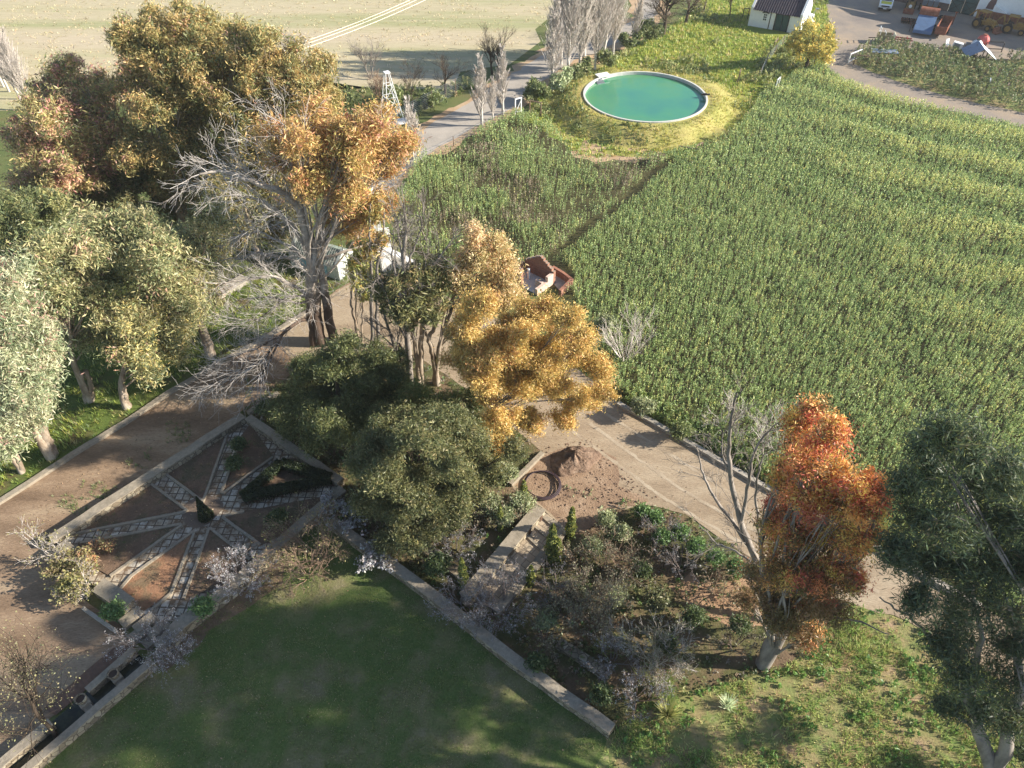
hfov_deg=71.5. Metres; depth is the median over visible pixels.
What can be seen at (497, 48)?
bare tree
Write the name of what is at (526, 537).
stone terrace
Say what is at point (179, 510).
bed weeds
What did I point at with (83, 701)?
stone urn
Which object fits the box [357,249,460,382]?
gum tree
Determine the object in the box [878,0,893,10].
pickup truck
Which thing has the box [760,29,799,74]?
wire fence
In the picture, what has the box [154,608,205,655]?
rill wall
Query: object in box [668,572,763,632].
bare slope
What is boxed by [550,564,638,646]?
bare shrub
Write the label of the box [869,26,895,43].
box trailer
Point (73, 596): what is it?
bare shrub
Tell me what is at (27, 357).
gum tree
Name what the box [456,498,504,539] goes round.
bare shrub
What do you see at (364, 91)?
roadside weeds
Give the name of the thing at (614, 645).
blossom shrub
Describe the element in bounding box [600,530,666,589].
bare shrub
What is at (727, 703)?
flax clump
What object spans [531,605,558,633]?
garden bush
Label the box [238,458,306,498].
bed soil
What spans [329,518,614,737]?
lawn wall
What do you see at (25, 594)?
drive
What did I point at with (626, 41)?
evergreen shrub
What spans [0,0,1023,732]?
ground
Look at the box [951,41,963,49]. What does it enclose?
white cabinet
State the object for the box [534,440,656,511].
earth clods
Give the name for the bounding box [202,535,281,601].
blossom shrub
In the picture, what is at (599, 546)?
garden bush
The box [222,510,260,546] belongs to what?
bed edging
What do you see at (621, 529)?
garden bush
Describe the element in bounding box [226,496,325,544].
bed soil
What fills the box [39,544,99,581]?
bare shrub
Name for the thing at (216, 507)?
garden path
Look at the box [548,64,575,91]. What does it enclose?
evergreen shrub
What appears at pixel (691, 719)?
meadow weeds
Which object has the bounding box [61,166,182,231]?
gum tree
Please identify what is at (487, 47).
bare tree
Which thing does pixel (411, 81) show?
bare tree
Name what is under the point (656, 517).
garden bush
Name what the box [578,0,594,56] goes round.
poplar
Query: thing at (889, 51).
tin sheet
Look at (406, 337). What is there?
dead tree
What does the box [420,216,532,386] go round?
gum tree
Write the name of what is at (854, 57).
white gate
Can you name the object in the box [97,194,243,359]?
gum tree
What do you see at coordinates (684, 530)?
garden bush
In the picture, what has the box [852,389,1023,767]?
gum tree
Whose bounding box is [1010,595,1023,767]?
gum tree
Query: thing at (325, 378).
acacia tree
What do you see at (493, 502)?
garden bush
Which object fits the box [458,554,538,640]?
blossom shrub
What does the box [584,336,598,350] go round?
garden bush
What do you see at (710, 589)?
bare shrub
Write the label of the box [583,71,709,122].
reservoir
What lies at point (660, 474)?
tyre track
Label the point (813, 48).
yellow tree
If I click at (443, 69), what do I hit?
bare tree
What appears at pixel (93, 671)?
brick path
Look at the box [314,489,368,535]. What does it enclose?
blossom shrub
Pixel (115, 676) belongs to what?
stone urn
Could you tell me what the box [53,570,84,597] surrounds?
garden bush
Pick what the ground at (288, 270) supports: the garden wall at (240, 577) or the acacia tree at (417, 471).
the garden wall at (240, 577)
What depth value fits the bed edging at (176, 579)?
35.91 m
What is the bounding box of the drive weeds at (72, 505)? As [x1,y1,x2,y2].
[51,377,271,514]
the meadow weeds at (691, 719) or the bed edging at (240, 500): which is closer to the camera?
the meadow weeds at (691, 719)
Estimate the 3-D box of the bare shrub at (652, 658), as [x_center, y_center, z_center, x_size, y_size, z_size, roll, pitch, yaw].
[6.124,11.917,31.303,4.379,3.250,3.880,0,45,0]
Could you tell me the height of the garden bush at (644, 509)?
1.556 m
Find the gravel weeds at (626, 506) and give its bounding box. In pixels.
[555,484,736,545]
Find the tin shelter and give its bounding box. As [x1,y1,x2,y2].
[960,41,995,63]
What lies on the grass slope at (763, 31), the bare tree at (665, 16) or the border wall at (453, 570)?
the bare tree at (665, 16)
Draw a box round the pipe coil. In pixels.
[525,470,560,499]
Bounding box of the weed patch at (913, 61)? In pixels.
[853,37,1023,109]
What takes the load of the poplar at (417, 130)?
on the road at (455, 123)
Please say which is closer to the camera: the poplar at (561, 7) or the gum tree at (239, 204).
the gum tree at (239, 204)
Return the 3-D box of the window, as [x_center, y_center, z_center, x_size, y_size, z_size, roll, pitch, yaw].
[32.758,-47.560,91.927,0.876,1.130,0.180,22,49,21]
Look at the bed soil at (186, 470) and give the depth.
40.36 m
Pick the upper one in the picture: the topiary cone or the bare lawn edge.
the topiary cone
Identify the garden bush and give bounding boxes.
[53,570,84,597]
[96,594,128,622]
[187,592,218,621]
[223,452,248,471]
[227,436,250,451]
[252,395,275,416]
[263,506,291,528]
[420,550,457,578]
[477,489,503,518]
[487,500,519,528]
[501,461,522,481]
[506,488,539,513]
[523,647,550,676]
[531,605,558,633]
[564,580,591,602]
[581,533,605,557]
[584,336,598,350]
[585,680,616,710]
[592,311,617,333]
[595,506,618,527]
[602,586,631,610]
[608,521,635,542]
[625,558,655,584]
[629,395,657,418]
[630,502,654,521]
[641,584,672,614]
[644,507,668,529]
[651,526,675,550]
[653,630,679,655]
[666,419,695,442]
[668,521,691,543]
[680,602,708,628]
[683,534,709,556]
[703,545,730,569]
[725,555,746,578]
[725,612,753,637]
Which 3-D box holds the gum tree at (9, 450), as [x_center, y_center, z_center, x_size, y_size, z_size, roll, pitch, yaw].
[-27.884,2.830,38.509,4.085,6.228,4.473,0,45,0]
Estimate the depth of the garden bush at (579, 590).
34.11 m
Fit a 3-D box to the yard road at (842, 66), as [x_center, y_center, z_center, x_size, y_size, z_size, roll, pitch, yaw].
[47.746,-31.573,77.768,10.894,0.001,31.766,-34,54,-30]
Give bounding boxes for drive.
[0,274,410,757]
[280,284,1023,677]
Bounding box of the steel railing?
[213,254,258,285]
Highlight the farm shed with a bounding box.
[894,0,1023,24]
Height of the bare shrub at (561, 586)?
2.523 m
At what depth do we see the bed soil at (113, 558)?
36.71 m
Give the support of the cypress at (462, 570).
on the planted soil at (582, 690)
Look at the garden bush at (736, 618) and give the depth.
32.55 m
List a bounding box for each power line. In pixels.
[282,0,408,48]
[301,2,410,45]
[306,3,417,47]
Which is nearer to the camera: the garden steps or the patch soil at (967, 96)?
the garden steps
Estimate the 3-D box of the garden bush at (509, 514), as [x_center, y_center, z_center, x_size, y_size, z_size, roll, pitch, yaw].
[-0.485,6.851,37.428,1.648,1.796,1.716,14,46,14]
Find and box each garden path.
[69,424,342,620]
[182,495,222,527]
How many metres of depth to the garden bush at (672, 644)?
31.82 m
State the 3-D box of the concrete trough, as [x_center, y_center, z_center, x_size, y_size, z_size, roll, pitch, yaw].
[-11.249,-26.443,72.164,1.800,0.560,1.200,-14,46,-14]
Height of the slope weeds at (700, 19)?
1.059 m
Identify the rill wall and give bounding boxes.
[0,719,56,767]
[21,659,156,767]
[85,647,138,695]
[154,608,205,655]
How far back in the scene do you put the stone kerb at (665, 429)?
41.39 m
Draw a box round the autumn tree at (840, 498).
[723,390,902,670]
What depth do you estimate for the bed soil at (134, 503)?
38.50 m
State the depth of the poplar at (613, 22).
81.68 m
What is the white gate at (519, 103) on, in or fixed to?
on the ground at (288, 270)
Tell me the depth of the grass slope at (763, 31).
87.56 m
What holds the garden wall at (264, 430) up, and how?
on the ground at (288, 270)
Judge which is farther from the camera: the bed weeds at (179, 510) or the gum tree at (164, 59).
the gum tree at (164, 59)
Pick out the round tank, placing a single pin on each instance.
(985, 38)
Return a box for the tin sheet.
[871,48,898,53]
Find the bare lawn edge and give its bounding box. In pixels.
[155,563,284,670]
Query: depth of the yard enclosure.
52.88 m
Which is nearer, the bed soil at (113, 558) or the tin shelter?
the bed soil at (113, 558)
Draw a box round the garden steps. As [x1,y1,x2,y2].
[118,606,169,651]
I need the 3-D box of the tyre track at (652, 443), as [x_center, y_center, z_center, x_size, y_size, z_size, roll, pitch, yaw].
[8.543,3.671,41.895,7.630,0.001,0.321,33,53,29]
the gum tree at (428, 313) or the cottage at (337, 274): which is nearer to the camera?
the gum tree at (428, 313)
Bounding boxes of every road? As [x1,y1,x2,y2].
[362,0,658,197]
[825,47,1023,126]
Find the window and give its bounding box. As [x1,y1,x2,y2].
[763,12,768,20]
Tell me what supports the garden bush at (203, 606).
on the lawn at (477, 733)
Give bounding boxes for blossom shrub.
[102,599,190,687]
[140,629,201,675]
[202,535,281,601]
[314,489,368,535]
[354,539,397,572]
[423,568,506,641]
[433,520,485,567]
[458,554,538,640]
[580,626,645,685]
[612,661,674,722]
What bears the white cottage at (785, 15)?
on the grass slope at (763, 31)
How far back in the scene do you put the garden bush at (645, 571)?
34.92 m
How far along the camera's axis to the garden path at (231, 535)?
37.64 m
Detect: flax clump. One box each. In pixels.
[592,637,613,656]
[631,659,657,688]
[649,668,678,694]
[654,684,688,723]
[655,684,677,703]
[718,692,738,714]
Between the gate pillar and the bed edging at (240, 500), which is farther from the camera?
the gate pillar
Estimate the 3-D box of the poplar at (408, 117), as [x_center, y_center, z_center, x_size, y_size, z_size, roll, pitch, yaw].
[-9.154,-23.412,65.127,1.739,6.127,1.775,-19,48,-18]
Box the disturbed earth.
[516,447,647,532]
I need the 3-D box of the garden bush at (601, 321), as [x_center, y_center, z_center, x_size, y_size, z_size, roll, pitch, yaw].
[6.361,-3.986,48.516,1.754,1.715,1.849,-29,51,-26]
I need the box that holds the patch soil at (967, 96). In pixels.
[851,48,1023,112]
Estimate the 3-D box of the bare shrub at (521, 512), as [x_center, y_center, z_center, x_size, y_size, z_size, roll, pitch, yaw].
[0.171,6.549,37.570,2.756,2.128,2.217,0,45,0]
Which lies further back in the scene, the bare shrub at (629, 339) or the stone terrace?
the bare shrub at (629, 339)
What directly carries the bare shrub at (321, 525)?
on the lawn at (477, 733)
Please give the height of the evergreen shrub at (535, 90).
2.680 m
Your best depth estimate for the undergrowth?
34.98 m
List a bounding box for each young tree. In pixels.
[340,246,379,342]
[358,190,392,345]
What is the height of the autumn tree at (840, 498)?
15.908 m
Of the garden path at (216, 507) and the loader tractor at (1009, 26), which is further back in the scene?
the loader tractor at (1009, 26)
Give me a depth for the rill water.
30.90 m
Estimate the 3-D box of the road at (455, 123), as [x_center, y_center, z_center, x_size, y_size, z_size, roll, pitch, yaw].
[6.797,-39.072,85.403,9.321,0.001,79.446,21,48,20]
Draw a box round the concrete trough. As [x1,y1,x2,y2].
[392,118,406,127]
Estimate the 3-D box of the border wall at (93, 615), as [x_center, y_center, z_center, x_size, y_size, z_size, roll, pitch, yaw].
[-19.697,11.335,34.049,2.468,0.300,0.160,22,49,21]
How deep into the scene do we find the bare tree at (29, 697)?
28.16 m
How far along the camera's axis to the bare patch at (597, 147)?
67.82 m
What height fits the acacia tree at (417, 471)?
10.315 m
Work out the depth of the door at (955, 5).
96.97 m
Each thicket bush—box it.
[335,89,361,113]
[372,81,403,103]
[418,87,443,106]
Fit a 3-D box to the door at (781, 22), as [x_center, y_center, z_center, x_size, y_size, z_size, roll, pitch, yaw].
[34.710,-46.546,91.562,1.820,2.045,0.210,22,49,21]
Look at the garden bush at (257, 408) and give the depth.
42.65 m
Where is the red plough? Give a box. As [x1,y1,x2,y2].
[892,33,912,44]
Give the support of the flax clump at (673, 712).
on the meadow ground at (790, 688)
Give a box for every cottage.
[288,237,352,279]
[748,0,818,32]
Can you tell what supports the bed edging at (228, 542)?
on the garden path at (231, 535)
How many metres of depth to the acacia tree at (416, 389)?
38.91 m
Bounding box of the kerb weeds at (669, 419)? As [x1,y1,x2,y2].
[620,383,825,513]
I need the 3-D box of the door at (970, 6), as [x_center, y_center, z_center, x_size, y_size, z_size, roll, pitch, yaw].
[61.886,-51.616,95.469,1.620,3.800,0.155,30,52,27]
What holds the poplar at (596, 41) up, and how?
on the grass mound
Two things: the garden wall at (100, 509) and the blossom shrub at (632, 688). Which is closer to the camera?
the blossom shrub at (632, 688)
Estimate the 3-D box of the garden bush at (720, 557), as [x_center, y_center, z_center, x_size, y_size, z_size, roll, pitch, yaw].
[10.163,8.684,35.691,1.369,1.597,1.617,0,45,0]
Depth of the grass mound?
71.07 m
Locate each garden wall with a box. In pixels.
[48,413,246,545]
[52,540,90,576]
[91,578,136,614]
[205,485,347,618]
[245,415,344,486]
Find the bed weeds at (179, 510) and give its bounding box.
[91,432,312,603]
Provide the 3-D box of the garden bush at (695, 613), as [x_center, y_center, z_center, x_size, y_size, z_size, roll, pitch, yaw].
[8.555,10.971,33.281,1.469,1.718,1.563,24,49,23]
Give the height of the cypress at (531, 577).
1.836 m
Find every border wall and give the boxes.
[81,606,118,633]
[423,542,493,601]
[555,638,612,681]
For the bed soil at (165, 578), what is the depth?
35.44 m
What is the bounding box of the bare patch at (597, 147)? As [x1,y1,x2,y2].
[571,140,667,163]
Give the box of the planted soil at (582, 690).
[242,345,841,729]
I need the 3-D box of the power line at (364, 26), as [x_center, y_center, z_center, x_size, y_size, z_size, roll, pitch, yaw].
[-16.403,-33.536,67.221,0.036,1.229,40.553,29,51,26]
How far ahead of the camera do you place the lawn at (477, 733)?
31.45 m
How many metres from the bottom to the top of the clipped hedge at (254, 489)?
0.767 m
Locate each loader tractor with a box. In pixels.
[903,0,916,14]
[970,9,1002,33]
[996,14,1023,35]
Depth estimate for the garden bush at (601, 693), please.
30.55 m
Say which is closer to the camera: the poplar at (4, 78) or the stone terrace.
the stone terrace
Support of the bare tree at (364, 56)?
on the field ground at (32, 26)
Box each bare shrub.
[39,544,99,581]
[44,555,97,606]
[72,529,117,570]
[246,492,354,608]
[262,535,341,599]
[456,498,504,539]
[494,486,537,526]
[528,597,570,660]
[532,555,568,609]
[537,560,619,636]
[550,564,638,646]
[556,529,603,578]
[578,523,636,575]
[595,297,659,362]
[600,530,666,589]
[605,606,700,695]
[637,512,683,557]
[653,530,716,583]
[696,566,742,613]
[701,388,754,437]
[702,614,764,662]
[739,399,790,457]
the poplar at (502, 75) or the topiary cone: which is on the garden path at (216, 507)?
the topiary cone
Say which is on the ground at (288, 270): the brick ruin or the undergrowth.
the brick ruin
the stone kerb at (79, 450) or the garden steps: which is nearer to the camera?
the garden steps
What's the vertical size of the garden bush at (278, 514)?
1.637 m
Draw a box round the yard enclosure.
[552,266,572,296]
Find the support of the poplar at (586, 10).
on the grass mound
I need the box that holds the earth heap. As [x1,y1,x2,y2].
[550,446,600,476]
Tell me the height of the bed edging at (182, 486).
0.250 m
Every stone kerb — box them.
[0,300,321,504]
[247,391,279,414]
[508,451,543,486]
[616,401,981,605]
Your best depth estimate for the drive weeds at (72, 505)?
40.67 m
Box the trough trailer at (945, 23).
[934,12,957,37]
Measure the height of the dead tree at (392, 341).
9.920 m
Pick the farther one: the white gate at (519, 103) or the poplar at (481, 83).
the white gate at (519, 103)
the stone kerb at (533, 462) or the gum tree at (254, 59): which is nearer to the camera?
the stone kerb at (533, 462)
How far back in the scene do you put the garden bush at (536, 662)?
31.35 m
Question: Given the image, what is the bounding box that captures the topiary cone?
[195,496,214,522]
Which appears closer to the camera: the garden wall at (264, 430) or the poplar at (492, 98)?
the garden wall at (264, 430)
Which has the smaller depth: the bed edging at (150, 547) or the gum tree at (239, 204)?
the bed edging at (150, 547)
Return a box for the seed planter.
[918,0,939,9]
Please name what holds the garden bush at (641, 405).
on the ground at (288, 270)
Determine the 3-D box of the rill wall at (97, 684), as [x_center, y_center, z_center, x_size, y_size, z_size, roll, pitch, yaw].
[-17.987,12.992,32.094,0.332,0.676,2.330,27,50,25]
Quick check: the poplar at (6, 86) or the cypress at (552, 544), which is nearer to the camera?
the cypress at (552, 544)
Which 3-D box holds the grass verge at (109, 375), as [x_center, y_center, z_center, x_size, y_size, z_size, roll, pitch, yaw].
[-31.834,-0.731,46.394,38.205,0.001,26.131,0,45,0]
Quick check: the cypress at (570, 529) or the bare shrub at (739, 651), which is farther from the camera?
the cypress at (570, 529)
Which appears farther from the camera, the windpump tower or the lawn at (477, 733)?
the windpump tower
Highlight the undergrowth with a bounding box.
[243,342,838,722]
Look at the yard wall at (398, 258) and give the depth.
54.10 m
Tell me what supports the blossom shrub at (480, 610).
on the planted soil at (582, 690)
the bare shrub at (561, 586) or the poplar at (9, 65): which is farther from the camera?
the poplar at (9, 65)
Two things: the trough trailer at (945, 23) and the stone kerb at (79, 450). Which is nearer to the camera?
the stone kerb at (79, 450)
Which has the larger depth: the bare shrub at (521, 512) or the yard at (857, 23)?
the yard at (857, 23)
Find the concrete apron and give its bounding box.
[216,275,247,298]
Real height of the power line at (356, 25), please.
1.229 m
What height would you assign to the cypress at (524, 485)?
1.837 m
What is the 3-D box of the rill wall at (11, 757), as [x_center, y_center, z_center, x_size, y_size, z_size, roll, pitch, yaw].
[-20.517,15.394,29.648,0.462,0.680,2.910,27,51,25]
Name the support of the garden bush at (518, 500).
on the planted soil at (582, 690)
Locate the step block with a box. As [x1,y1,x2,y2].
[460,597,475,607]
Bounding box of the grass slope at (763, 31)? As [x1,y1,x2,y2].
[525,0,834,157]
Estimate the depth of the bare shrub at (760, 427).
40.99 m
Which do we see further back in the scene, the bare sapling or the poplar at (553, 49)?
the poplar at (553, 49)
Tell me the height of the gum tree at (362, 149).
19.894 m
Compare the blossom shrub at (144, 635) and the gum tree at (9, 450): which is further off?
the gum tree at (9, 450)
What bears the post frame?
on the grass mound
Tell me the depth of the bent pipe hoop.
86.34 m
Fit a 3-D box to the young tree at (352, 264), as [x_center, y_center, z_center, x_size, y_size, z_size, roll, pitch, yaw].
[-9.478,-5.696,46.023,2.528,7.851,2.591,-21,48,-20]
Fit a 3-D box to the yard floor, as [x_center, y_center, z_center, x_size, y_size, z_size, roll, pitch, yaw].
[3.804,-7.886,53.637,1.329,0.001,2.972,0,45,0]
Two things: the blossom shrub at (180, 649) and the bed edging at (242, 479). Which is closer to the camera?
the blossom shrub at (180, 649)
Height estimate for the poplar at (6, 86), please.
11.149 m
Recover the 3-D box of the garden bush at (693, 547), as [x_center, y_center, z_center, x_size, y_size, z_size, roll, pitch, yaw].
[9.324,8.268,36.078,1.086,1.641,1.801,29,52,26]
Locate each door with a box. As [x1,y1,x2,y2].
[772,13,789,31]
[948,0,964,12]
[960,0,979,15]
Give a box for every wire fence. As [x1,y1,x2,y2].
[388,69,475,127]
[418,107,512,159]
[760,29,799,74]
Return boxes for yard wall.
[370,187,380,232]
[378,227,390,249]
[393,250,413,268]
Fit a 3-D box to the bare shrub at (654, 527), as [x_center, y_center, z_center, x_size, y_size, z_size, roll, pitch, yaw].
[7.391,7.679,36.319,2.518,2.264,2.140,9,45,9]
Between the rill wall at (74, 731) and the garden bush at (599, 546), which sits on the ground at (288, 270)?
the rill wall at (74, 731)
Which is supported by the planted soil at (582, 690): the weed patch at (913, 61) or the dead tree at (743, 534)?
the dead tree at (743, 534)
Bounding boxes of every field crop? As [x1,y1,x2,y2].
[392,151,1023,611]
[416,62,1023,249]
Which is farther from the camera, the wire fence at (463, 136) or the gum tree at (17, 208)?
the wire fence at (463, 136)
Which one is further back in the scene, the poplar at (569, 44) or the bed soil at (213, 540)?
the poplar at (569, 44)
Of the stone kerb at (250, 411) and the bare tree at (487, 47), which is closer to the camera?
the stone kerb at (250, 411)
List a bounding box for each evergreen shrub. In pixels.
[522,75,552,102]
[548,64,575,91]
[570,55,593,80]
[593,47,617,67]
[618,31,636,48]
[630,17,666,41]
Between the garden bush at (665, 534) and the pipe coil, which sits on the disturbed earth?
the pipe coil
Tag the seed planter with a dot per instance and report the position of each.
(930, 3)
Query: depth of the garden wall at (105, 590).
34.39 m
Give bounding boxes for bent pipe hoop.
[985,41,1004,51]
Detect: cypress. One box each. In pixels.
[457,557,468,588]
[496,503,503,531]
[519,479,528,495]
[525,564,535,587]
[543,523,564,565]
[565,506,577,539]
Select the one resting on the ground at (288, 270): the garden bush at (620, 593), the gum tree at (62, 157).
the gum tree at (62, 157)
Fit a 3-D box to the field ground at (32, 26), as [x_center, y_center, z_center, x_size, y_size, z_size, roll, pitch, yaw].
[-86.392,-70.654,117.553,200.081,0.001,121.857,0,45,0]
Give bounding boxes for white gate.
[515,97,521,112]
[848,49,863,62]
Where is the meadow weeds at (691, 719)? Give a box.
[622,604,1003,767]
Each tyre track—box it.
[571,430,860,599]
[589,422,879,593]
[605,413,713,481]
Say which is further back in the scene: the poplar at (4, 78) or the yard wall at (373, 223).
the poplar at (4, 78)
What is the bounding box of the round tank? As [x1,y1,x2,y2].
[977,33,989,45]
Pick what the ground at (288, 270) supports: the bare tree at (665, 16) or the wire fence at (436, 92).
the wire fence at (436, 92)
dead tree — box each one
[324,249,406,367]
[346,165,468,380]
[663,369,799,575]
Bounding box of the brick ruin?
[514,255,555,295]
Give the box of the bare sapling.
[6,515,73,568]
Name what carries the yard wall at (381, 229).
on the ground at (288, 270)
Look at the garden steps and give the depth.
33.63 m
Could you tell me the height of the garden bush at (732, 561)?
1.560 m
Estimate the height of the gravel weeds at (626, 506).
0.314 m
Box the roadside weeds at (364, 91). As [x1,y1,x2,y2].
[316,75,471,196]
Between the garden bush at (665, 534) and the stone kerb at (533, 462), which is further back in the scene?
the stone kerb at (533, 462)
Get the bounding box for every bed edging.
[75,483,188,534]
[79,522,182,577]
[119,531,195,610]
[165,433,228,501]
[182,527,251,598]
[220,436,273,494]
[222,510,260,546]
[238,485,329,502]
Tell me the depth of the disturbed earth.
39.55 m
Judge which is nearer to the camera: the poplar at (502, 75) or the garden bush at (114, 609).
the garden bush at (114, 609)
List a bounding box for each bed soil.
[77,526,176,574]
[84,485,182,529]
[122,535,190,610]
[169,437,224,497]
[183,530,248,599]
[224,426,272,490]
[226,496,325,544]
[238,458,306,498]
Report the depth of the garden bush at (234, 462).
39.60 m
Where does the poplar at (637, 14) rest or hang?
on the ground at (288, 270)
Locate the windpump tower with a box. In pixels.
[381,70,403,117]
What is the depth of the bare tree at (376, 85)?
73.93 m
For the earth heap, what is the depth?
40.59 m
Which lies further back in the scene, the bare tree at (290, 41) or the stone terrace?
the bare tree at (290, 41)
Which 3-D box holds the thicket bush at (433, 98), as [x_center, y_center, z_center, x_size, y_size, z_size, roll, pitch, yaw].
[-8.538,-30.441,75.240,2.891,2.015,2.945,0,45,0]
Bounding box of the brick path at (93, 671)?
[44,643,134,714]
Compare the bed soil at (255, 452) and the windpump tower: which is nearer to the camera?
the bed soil at (255, 452)
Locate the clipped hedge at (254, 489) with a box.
[238,457,332,504]
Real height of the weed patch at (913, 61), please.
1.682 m
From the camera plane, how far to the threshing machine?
91.16 m
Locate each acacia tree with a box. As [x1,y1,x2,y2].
[260,328,440,460]
[337,390,535,562]
[389,371,503,459]
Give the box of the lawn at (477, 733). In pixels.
[44,510,611,767]
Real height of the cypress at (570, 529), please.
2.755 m
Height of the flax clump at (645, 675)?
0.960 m
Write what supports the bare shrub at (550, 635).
on the planted soil at (582, 690)
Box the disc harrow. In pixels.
[901,17,916,24]
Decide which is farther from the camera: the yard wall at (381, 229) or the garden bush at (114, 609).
the yard wall at (381, 229)
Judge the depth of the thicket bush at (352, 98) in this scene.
73.37 m
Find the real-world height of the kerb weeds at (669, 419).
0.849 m
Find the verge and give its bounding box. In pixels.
[376,0,670,198]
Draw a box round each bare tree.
[0,610,88,766]
[278,25,305,57]
[346,34,388,79]
[361,69,395,100]
[399,57,425,112]
[428,50,469,95]
[475,22,502,74]
[479,26,516,72]
[642,0,694,35]
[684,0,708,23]
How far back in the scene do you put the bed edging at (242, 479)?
39.94 m
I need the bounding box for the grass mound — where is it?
[530,64,757,158]
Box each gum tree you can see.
[0,42,155,207]
[0,182,94,267]
[0,241,84,460]
[0,404,50,474]
[1,197,141,403]
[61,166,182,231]
[82,265,215,409]
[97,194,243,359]
[99,0,237,230]
[149,77,432,420]
[184,167,314,268]
[186,12,350,245]
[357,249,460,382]
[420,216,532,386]
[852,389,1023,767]
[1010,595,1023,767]
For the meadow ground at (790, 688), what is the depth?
30.81 m
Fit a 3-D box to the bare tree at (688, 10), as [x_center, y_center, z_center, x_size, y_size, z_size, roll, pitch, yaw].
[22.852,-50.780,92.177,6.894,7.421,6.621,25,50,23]
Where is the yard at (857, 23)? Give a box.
[826,0,1023,58]
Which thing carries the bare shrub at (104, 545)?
on the bed soil at (113, 558)
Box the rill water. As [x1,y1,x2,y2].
[11,655,145,767]
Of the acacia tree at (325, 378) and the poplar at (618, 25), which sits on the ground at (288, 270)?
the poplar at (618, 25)
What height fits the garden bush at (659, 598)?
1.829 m
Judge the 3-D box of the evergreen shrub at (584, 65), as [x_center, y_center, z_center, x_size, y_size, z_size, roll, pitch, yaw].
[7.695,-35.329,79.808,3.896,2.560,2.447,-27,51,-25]
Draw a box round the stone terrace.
[459,504,565,615]
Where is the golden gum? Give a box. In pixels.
[432,279,622,458]
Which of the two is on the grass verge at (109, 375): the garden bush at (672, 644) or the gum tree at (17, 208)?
the gum tree at (17, 208)
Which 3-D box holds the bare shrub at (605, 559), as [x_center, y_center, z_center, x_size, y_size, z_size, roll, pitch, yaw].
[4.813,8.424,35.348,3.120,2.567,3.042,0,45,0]
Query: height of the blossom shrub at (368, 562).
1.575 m
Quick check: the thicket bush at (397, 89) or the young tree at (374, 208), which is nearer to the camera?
the young tree at (374, 208)
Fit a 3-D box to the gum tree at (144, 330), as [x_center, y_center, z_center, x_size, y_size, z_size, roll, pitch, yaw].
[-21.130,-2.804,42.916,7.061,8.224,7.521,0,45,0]
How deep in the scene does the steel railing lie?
53.54 m
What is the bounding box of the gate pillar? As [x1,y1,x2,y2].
[378,247,392,271]
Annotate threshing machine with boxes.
[909,6,940,34]
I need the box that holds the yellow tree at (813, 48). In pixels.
[782,16,841,67]
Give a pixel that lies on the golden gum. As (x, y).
(484, 360)
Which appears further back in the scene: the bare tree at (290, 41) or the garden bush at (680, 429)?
the bare tree at (290, 41)
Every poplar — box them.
[0,26,27,97]
[0,44,19,99]
[0,76,10,91]
[402,95,421,159]
[411,112,422,155]
[469,54,488,126]
[486,76,497,119]
[491,43,509,114]
[539,0,568,90]
[543,0,573,64]
[560,0,587,66]
[564,0,603,62]
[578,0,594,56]
[586,0,621,69]
[594,0,625,50]
[609,0,634,53]
[629,0,644,45]
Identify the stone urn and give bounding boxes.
[74,693,93,711]
[106,668,124,685]
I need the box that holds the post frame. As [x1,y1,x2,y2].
[529,100,541,114]
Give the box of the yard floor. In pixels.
[554,276,565,289]
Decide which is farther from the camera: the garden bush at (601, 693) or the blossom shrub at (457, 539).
the blossom shrub at (457, 539)
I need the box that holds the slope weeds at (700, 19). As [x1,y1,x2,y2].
[525,0,830,115]
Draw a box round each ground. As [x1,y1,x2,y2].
[0,0,553,110]
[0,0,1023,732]
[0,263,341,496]
[595,604,1023,767]
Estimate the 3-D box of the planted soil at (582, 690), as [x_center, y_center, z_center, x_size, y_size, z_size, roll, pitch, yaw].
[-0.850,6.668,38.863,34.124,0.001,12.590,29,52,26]

